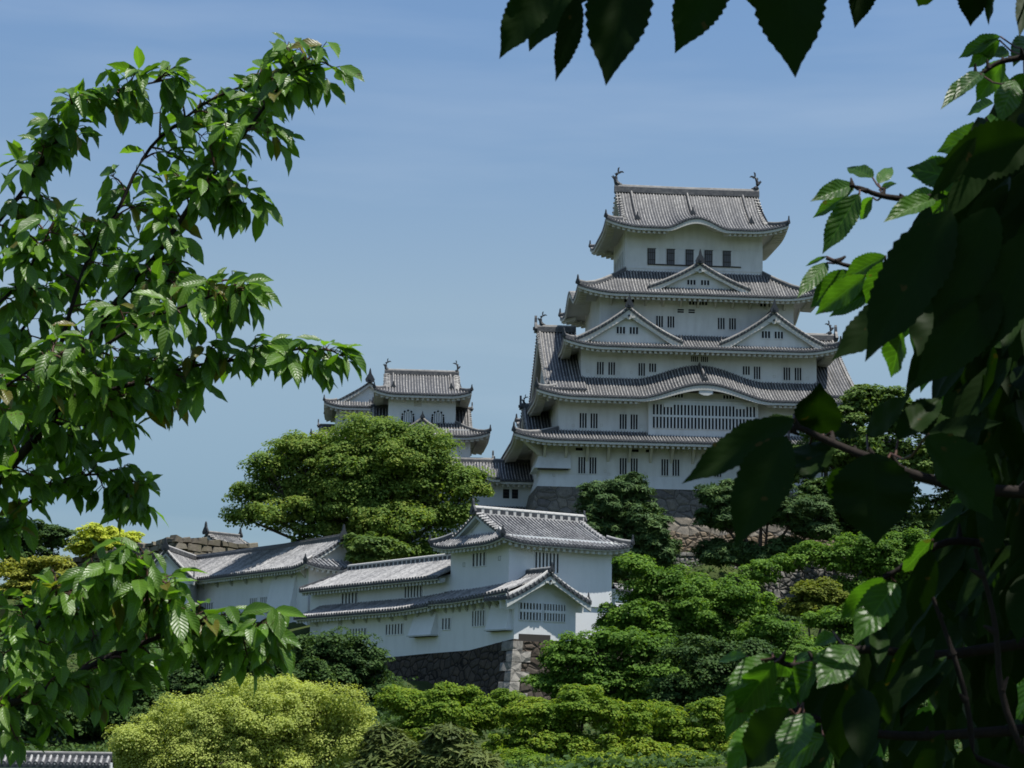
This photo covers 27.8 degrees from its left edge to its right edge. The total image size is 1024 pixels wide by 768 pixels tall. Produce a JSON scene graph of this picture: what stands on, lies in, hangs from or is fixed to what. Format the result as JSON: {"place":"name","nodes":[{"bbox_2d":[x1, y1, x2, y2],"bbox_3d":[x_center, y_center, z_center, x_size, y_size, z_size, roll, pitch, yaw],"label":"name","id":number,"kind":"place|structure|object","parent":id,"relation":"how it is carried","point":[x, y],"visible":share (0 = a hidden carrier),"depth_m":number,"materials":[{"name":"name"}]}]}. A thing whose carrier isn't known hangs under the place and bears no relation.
{"place":"outdoors","nodes":[
{"label":"outdoors","id":0,"kind":"place"},
{"bbox_2d":[0,557,961,767],"bbox_3d":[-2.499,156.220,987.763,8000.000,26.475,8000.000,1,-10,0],"label":"ground","id":1,"kind":"structure","parent":0,"point":[296,629],"depth_m":167.11,"materials":[{"name":"green plant"}]},
{"bbox_2d":[0,554,76,599],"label":"broadleaf tree","id":2,"kind":"object","parent":1,"relation":"on","point":[20,576],"visible":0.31,"depth_m":220.47,"materials":[{"name":"yellow plant"}]},
{"bbox_2d":[0,519,78,567],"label":"broadleaf tree","id":3,"kind":"object","parent":1,"relation":"on","point":[51,537],"visible":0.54,"depth_m":237.13,"materials":[{"name":"green plant"}]},
{"bbox_2d":[9,666,90,744],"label":"broadleaf tree","id":4,"kind":"object","parent":1,"relation":"on","point":[28,729],"visible":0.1,"depth_m":127.23,"materials":[{"name":"green plant"}]},
{"bbox_2d":[0,751,113,767],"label":"plaster wall","id":5,"kind":"structure","parent":1,"relation":"on","point":[53,759],"depth_m":96.08,"materials":[{"name":"white paint"}]},
{"bbox_2d":[0,601,115,647],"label":"broadleaf tree","id":6,"kind":"object","parent":1,"relation":"on","point":[31,621],"depth_m":187.69,"materials":[{"name":"green plant"}]},
{"bbox_2d":[63,522,145,557],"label":"broadleaf tree","id":7,"kind":"object","parent":1,"relation":"on","point":[84,546],"visible":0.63,"depth_m":244.88,"materials":[{"name":"yellow plant"}]},
{"bbox_2d":[56,672,187,738],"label":"broadleaf tree","id":8,"kind":"object","parent":1,"relation":"on","point":[142,703],"visible":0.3,"depth_m":131.00,"materials":[{"name":"green plant"}]},
{"bbox_2d":[66,535,257,566],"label":"rampart","id":9,"kind":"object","parent":1,"relation":"on","point":[199,546],"visible":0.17,"depth_m":235.19,"materials":[{"name":"grey stone"}]},
{"bbox_2d":[0,32,366,767],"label":"cherry tree","id":10,"kind":"object","parent":1,"relation":"on","point":[128,602],"visible":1,"depth_m":4.50,"materials":[{"name":"green plant"}]},
{"bbox_2d":[151,654,269,711],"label":"broadleaf tree","id":11,"kind":"object","parent":1,"relation":"on","point":[195,681],"visible":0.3,"depth_m":136.92,"materials":[{"name":"green plant"}]},
{"bbox_2d":[202,521,247,543],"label":"gatehouse","id":12,"kind":"object","parent":1,"relation":"on","point":[227,537],"visible":0.2,"depth_m":244.19,"materials":[{"name":"tile"}]},
{"bbox_2d":[101,668,379,767],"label":"camphor tree","id":13,"kind":"object","parent":1,"relation":"on","point":[285,723],"visible":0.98,"depth_m":102.11,"materials":[{"name":"green plant"}]},
{"bbox_2d":[243,626,406,720],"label":"broadleaf tree","id":14,"kind":"object","parent":1,"relation":"on","point":[358,661],"visible":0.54,"depth_m":143.44,"materials":[{"name":"green plant"}]},
{"bbox_2d":[310,368,374,474],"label":"corner keep","id":15,"kind":"structure","parent":1,"relation":"on","point":[356,401],"depth_m":248.48,"materials":[{"name":"paint"}]},
{"bbox_2d":[218,411,495,558],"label":"zelkova tree","id":16,"kind":"object","parent":1,"relation":"on","point":[394,479],"visible":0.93,"depth_m":202.28,"materials":[{"name":"green plant"}]},
{"bbox_2d":[339,531,414,563],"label":"broadleaf tree","id":17,"kind":"object","parent":1,"relation":"on","point":[370,546],"visible":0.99,"depth_m":190.94,"materials":[{"name":"green plant"}]},
{"bbox_2d":[340,722,417,767],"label":"pine tree","id":18,"kind":"object","parent":1,"relation":"on","point":[384,747],"visible":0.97,"depth_m":96.59,"materials":[{"name":"green plant"}]},
{"bbox_2d":[355,358,491,541],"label":"keep","id":19,"kind":"structure","parent":1,"relation":"on","point":[441,399],"depth_m":234.78,"materials":[{"name":"paint"}]},
{"bbox_2d":[401,410,413,422],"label":"window","id":20,"kind":"structure","parent":19,"relation":"in","point":[407,416],"depth_m":234.39,"materials":[{"name":"white"}]},
{"bbox_2d":[431,410,443,423],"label":"window","id":21,"kind":"structure","parent":19,"relation":"in","point":[438,417],"depth_m":234.68,"materials":[{"name":"white"}]},
{"bbox_2d":[372,681,525,744],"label":"maple tree","id":22,"kind":"object","parent":1,"relation":"on","point":[452,703],"visible":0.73,"depth_m":119.39,"materials":[{"name":"green plant"}]},
{"bbox_2d":[397,722,505,767],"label":"pine tree","id":23,"kind":"object","parent":1,"relation":"on","point":[445,745],"visible":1,"depth_m":95.47,"materials":[{"name":"green plant"}]},
{"bbox_2d":[416,451,533,553],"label":"corridor","id":24,"kind":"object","parent":1,"relation":"on","point":[511,483],"visible":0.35,"depth_m":225.18,"materials":[{"name":"paint"}]},
{"bbox_2d":[503,489,508,497],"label":"window","id":25,"kind":"structure","parent":24,"relation":"in","point":[505,491],"depth_m":225.08,"materials":[{"name":"black"}]},
{"bbox_2d":[512,489,517,498],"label":"window","id":26,"kind":"structure","parent":24,"relation":"in","point":[514,491],"depth_m":225.19,"materials":[{"name":"black"}]},
{"bbox_2d":[0,551,966,767],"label":"undergrowth","id":27,"kind":"object","parent":1,"relation":"on","point":[599,763],"visible":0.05,"depth_m":112.84,"materials":[{"name":"green plant"}]},
{"bbox_2d":[374,639,632,702],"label":"stone base","id":28,"kind":"object","parent":1,"relation":"on","point":[507,664],"visible":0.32,"depth_m":161.41,"materials":[{"name":"grey stone"}]},
{"bbox_2d":[293,554,450,657],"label":"stepped corridor","id":29,"kind":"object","parent":28,"relation":"on","point":[386,601],"visible":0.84,"depth_m":176.31,"materials":[{"name":"paint"}]},
{"bbox_2d":[341,592,357,603],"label":"window","id":30,"kind":"structure","parent":29,"relation":"in","point":[349,597],"depth_m":182.74,"materials":[{"name":"grey wood"}]},
{"bbox_2d":[349,627,366,635],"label":"window","id":31,"kind":"structure","parent":29,"relation":"in","point":[364,629],"depth_m":178.93,"materials":[{"name":"grey wood"}]},
{"bbox_2d":[385,623,403,635],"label":"window","id":32,"kind":"structure","parent":29,"relation":"in","point":[393,628],"depth_m":173.91,"materials":[{"name":"grey wood"}]},
{"bbox_2d":[404,585,422,598],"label":"window","id":33,"kind":"structure","parent":29,"relation":"in","point":[414,591],"depth_m":173.72,"materials":[{"name":"grey wood"}]},
{"bbox_2d":[428,498,634,652],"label":"corner turret","id":34,"kind":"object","parent":28,"relation":"on","point":[530,575],"visible":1,"depth_m":164.71,"materials":[{"name":"paint"}]},
{"bbox_2d":[441,617,450,629],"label":"window","id":35,"kind":"structure","parent":34,"relation":"in","point":[445,622],"depth_m":167.27,"materials":[{"name":"grey wood"}]},
{"bbox_2d":[471,609,484,626],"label":"window","id":36,"kind":"structure","parent":34,"relation":"in","point":[478,616],"depth_m":163.39,"materials":[{"name":"grey wood"}]},
{"bbox_2d":[472,551,485,567],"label":"window","id":37,"kind":"structure","parent":34,"relation":"in","point":[478,558],"depth_m":165.76,"materials":[{"name":"grey wood"}]},
{"bbox_2d":[519,602,541,620],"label":"window","id":38,"kind":"structure","parent":34,"relation":"in","point":[528,611],"depth_m":160.04,"materials":[{"name":"white wood"}]},
{"bbox_2d":[534,551,559,573],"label":"window","id":39,"kind":"structure","parent":34,"relation":"in","point":[541,559],"depth_m":164.23,"materials":[{"name":"grey wood"}]},
{"bbox_2d":[543,603,565,622],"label":"window","id":40,"kind":"structure","parent":34,"relation":"in","point":[552,612],"depth_m":161.25,"materials":[{"name":"white wood"}]},
{"bbox_2d":[481,683,674,760],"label":"maple tree","id":41,"kind":"object","parent":1,"relation":"on","point":[555,728],"visible":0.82,"depth_m":115.59,"materials":[{"name":"green plant"}]},
{"bbox_2d":[414,747,778,767],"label":"maple tree","id":42,"kind":"object","parent":1,"relation":"on","point":[512,757],"visible":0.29,"depth_m":110.13,"materials":[{"name":"green plant"}]},
{"bbox_2d":[519,626,690,709],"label":"maple tree","id":43,"kind":"object","parent":1,"relation":"on","point":[577,659],"visible":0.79,"depth_m":143.51,"materials":[{"name":"green plant"}]},
{"bbox_2d":[612,583,632,605],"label":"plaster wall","id":44,"kind":"structure","parent":1,"relation":"on","point":[615,587],"depth_m":171.59,"materials":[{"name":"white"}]},
{"bbox_2d":[572,471,685,583],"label":"pine tree","id":45,"kind":"object","parent":1,"relation":"on","point":[621,506],"visible":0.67,"depth_m":189.12,"materials":[{"name":"green plant"}]},
{"bbox_2d":[526,486,813,536],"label":"stone base","id":46,"kind":"object","parent":1,"relation":"on","point":[681,507],"visible":0.06,"depth_m":215.54,"materials":[{"name":"grey stone"}]},
{"bbox_2d":[494,167,894,494],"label":"castle keep","id":47,"kind":"structure","parent":46,"relation":"on","point":[679,356],"depth_m":222.55,"materials":[{"name":"paint"}]},
{"bbox_2d":[575,447,582,450],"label":"window","id":48,"kind":"structure","parent":47,"relation":"in","point":[576,448],"depth_m":216.78,"materials":[{"name":"black"}]},
{"bbox_2d":[578,456,585,473],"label":"window","id":49,"kind":"structure","parent":47,"relation":"in","point":[581,459],"depth_m":216.51,"materials":[{"name":"white"}]},
{"bbox_2d":[579,412,586,428],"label":"window","id":50,"kind":"structure","parent":47,"relation":"in","point":[582,415],"depth_m":218.32,"materials":[{"name":"white"}]},
{"bbox_2d":[589,457,596,474],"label":"window","id":51,"kind":"structure","parent":47,"relation":"in","point":[592,460],"depth_m":216.62,"materials":[{"name":"white wood"}]},
{"bbox_2d":[590,413,597,428],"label":"window","id":52,"kind":"structure","parent":47,"relation":"in","point":[593,416],"depth_m":218.42,"materials":[{"name":"white"}]},
{"bbox_2d":[596,361,603,374],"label":"window","id":53,"kind":"structure","parent":47,"relation":"in","point":[599,364],"depth_m":221.43,"materials":[{"name":"white"}]},
{"bbox_2d":[608,361,615,375],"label":"window","id":54,"kind":"structure","parent":47,"relation":"in","point":[611,365],"depth_m":221.54,"materials":[{"name":"white"}]},
{"bbox_2d":[619,457,626,474],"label":"window","id":55,"kind":"structure","parent":47,"relation":"in","point":[622,460],"depth_m":216.88,"materials":[{"name":"white wood"}]},
{"bbox_2d":[619,413,626,429],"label":"window","id":56,"kind":"structure","parent":47,"relation":"in","point":[622,417],"depth_m":218.64,"materials":[{"name":"white"}]},
{"bbox_2d":[622,250,623,267],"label":"window","id":57,"kind":"structure","parent":47,"relation":"in","point":[623,250],"depth_m":228.91,"materials":[{"name":"white"}]},
{"bbox_2d":[630,458,637,471],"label":"window","id":58,"kind":"structure","parent":47,"relation":"in","point":[634,461],"depth_m":216.99,"materials":[{"name":"white wood"}]},
{"bbox_2d":[630,414,637,429],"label":"window","id":59,"kind":"structure","parent":47,"relation":"in","point":[633,417],"depth_m":218.74,"materials":[{"name":"white"}]},
{"bbox_2d":[631,448,638,452],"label":"window","id":60,"kind":"structure","parent":47,"relation":"in","point":[633,450],"depth_m":217.25,"materials":[{"name":"black"}]},
{"bbox_2d":[638,362,645,376],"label":"window","id":61,"kind":"structure","parent":47,"relation":"in","point":[641,365],"depth_m":221.81,"materials":[{"name":"white"}]},
{"bbox_2d":[648,363,656,372],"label":"window","id":62,"kind":"structure","parent":47,"relation":"in","point":[652,367],"depth_m":221.92,"materials":[{"name":"white"}]},
{"bbox_2d":[647,248,666,264],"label":"window","id":63,"kind":"structure","parent":47,"relation":"in","point":[658,257],"depth_m":227.57,"materials":[{"name":"grey paper"}]},
{"bbox_2d":[655,315,663,327],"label":"window","id":64,"kind":"structure","parent":47,"relation":"in","point":[659,319],"depth_m":224.37,"materials":[{"name":"white"}]},
{"bbox_2d":[661,458,668,475],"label":"window","id":65,"kind":"structure","parent":47,"relation":"in","point":[664,462],"depth_m":217.20,"materials":[{"name":"black"}]},
{"bbox_2d":[667,315,674,327],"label":"window","id":66,"kind":"structure","parent":47,"relation":"in","point":[670,319],"depth_m":224.42,"materials":[{"name":"black"}]},
{"bbox_2d":[672,459,679,476],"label":"window","id":67,"kind":"structure","parent":47,"relation":"in","point":[676,462],"depth_m":217.25,"materials":[{"name":"black"}]},
{"bbox_2d":[667,249,685,265],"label":"window","id":68,"kind":"structure","parent":47,"relation":"in","point":[674,257],"depth_m":227.73,"materials":[{"name":"grey paper"}]},
{"bbox_2d":[690,355,698,362],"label":"window","id":69,"kind":"structure","parent":47,"relation":"in","point":[695,359],"depth_m":222.46,"materials":[{"name":"black"}]},
{"bbox_2d":[686,249,702,265],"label":"window","id":70,"kind":"structure","parent":47,"relation":"in","point":[689,253],"depth_m":227.90,"materials":[{"name":"paper"}]},
{"bbox_2d":[688,300,707,305],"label":"window","id":71,"kind":"structure","parent":47,"relation":"in","point":[694,303],"depth_m":225.03,"materials":[{"name":"black"}]},
{"bbox_2d":[700,356,708,362],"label":"window","id":72,"kind":"structure","parent":47,"relation":"in","point":[703,359],"depth_m":222.51,"materials":[{"name":"black"}]},
{"bbox_2d":[704,250,723,266],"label":"window","id":73,"kind":"structure","parent":47,"relation":"in","point":[712,258],"depth_m":228.07,"materials":[{"name":"grey paper"}]},
{"bbox_2d":[717,317,724,329],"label":"window","id":74,"kind":"structure","parent":47,"relation":"in","point":[720,320],"depth_m":224.86,"materials":[{"name":"black"}]},
{"bbox_2d":[723,251,740,267],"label":"window","id":75,"kind":"structure","parent":47,"relation":"in","point":[731,259],"depth_m":228.18,"materials":[{"name":"grey paper"}]},
{"bbox_2d":[728,317,736,329],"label":"window","id":76,"kind":"structure","parent":47,"relation":"in","point":[732,322],"depth_m":224.97,"materials":[{"name":"black"}]},
{"bbox_2d":[742,365,749,375],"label":"window","id":77,"kind":"structure","parent":47,"relation":"in","point":[745,369],"depth_m":222.68,"materials":[{"name":"black"}]},
{"bbox_2d":[753,366,760,379],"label":"window","id":78,"kind":"structure","parent":47,"relation":"in","point":[756,369],"depth_m":222.73,"materials":[{"name":"black"}]},
{"bbox_2d":[759,303,770,307],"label":"window","id":79,"kind":"structure","parent":47,"relation":"in","point":[760,304],"depth_m":225.63,"materials":[{"name":"black"}]},
{"bbox_2d":[783,367,790,380],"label":"window","id":80,"kind":"structure","parent":47,"relation":"in","point":[786,370],"depth_m":223.00,"materials":[{"name":"black"}]},
{"bbox_2d":[794,367,801,380],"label":"window","id":81,"kind":"structure","parent":47,"relation":"in","point":[797,370],"depth_m":223.11,"materials":[{"name":"black"}]},
{"bbox_2d":[609,696,735,761],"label":"maple tree","id":82,"kind":"object","parent":1,"relation":"on","point":[671,724],"visible":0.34,"depth_m":117.69,"materials":[{"name":"green plant"}]},
{"bbox_2d":[591,551,779,656],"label":"maple tree","id":83,"kind":"object","parent":1,"relation":"on","point":[680,612],"visible":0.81,"depth_m":150.19,"materials":[{"name":"green plant"}]},
{"bbox_2d":[642,632,788,707],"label":"maple tree","id":84,"kind":"object","parent":1,"relation":"on","point":[708,674],"visible":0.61,"depth_m":135.50,"materials":[{"name":"green plant"}]},
{"bbox_2d":[669,531,840,552],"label":"terrace wall","id":85,"kind":"structure","parent":1,"relation":"on","point":[689,542],"depth_m":209.11,"materials":[{"name":"stone"}]},
{"bbox_2d":[499,0,1023,767],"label":"cherry tree","id":86,"kind":"object","parent":1,"relation":"on","point":[941,628],"visible":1,"depth_m":1.92,"materials":[{"name":"green plant"}]},
{"bbox_2d":[676,552,853,617],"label":"terrace wall","id":87,"kind":"structure","parent":1,"relation":"on","point":[780,590],"depth_m":205.16,"materials":[{"name":"grey stone"}]},
{"bbox_2d":[690,478,844,602],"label":"pine tree","id":88,"kind":"object","parent":1,"relation":"on","point":[796,515],"visible":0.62,"depth_m":195.53,"materials":[{"name":"green plant"}]},
{"bbox_2d":[735,614,824,681],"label":"maple tree","id":89,"kind":"object","parent":1,"relation":"on","point":[760,627],"visible":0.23,"depth_m":142.59,"materials":[{"name":"green plant"}]},
{"bbox_2d":[778,576,848,636],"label":"maple tree","id":90,"kind":"object","parent":1,"relation":"on","point":[817,595],"visible":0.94,"depth_m":158.40,"materials":[{"name":"green plant"}]},
{"bbox_2d":[788,603,858,649],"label":"maple tree","id":91,"kind":"object","parent":1,"relation":"on","point":[826,618],"visible":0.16,"depth_m":148.55,"materials":[{"name":"green plant"}]},
{"bbox_2d":[735,526,929,593],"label":"maple tree","id":92,"kind":"object","parent":1,"relation":"on","point":[888,552],"visible":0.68,"depth_m":167.15,"materials":[{"name":"green plant"}]},
{"bbox_2d":[790,699,927,715],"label":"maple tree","id":93,"kind":"object","parent":1,"relation":"on","point":[925,703],"depth_m":124.71,"materials":[{"name":"green plant"}]},
{"bbox_2d":[788,476,930,580],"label":"broadleaf tree","id":94,"kind":"object","parent":1,"relation":"on","point":[810,487],"visible":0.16,"depth_m":198.53,"materials":[{"name":"green plant"}]},
{"bbox_2d":[790,384,933,579],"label":"broadleaf tree","id":95,"kind":"object","parent":1,"relation":"on","point":[869,397],"visible":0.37,"depth_m":200.65,"materials":[{"name":"green plant"}]},
{"bbox_2d":[906,400,956,530],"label":"broadleaf tree","id":96,"kind":"object","parent":1,"relation":"on","point":[928,515],"visible":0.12,"depth_m":204.99,"materials":[{"name":"green plant"}]},
{"bbox_2d":[0,0,1023,584],"label":"sky","id":97,"kind":"structure","parent":0,"point":[455,198],"materials":[{"name":"blue"}]},
{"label":"stone base","id":98,"kind":"object","parent":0,"visible":0},
{"bbox_2d":[154,524,358,624],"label":"long gallery","id":99,"kind":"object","parent":98,"relation":"on","point":[275,576],"visible":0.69,"depth_m":199.86,"materials":[{"name":"paint"}]},
{"bbox_2d":[204,602,212,608],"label":"window","id":100,"kind":"structure","parent":99,"relation":"in","point":[206,605],"depth_m":207.56,"materials":[{"name":"grey"}]},
{"bbox_2d":[249,597,256,604],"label":"window","id":101,"kind":"structure","parent":99,"relation":"in","point":[254,599],"depth_m":199.70,"materials":[{"name":"grey"}]},
{"bbox_2d":[260,596,267,602],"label":"window","id":102,"kind":"structure","parent":99,"relation":"in","point":[263,599],"depth_m":197.67,"materials":[{"name":"grey"}]}
]}

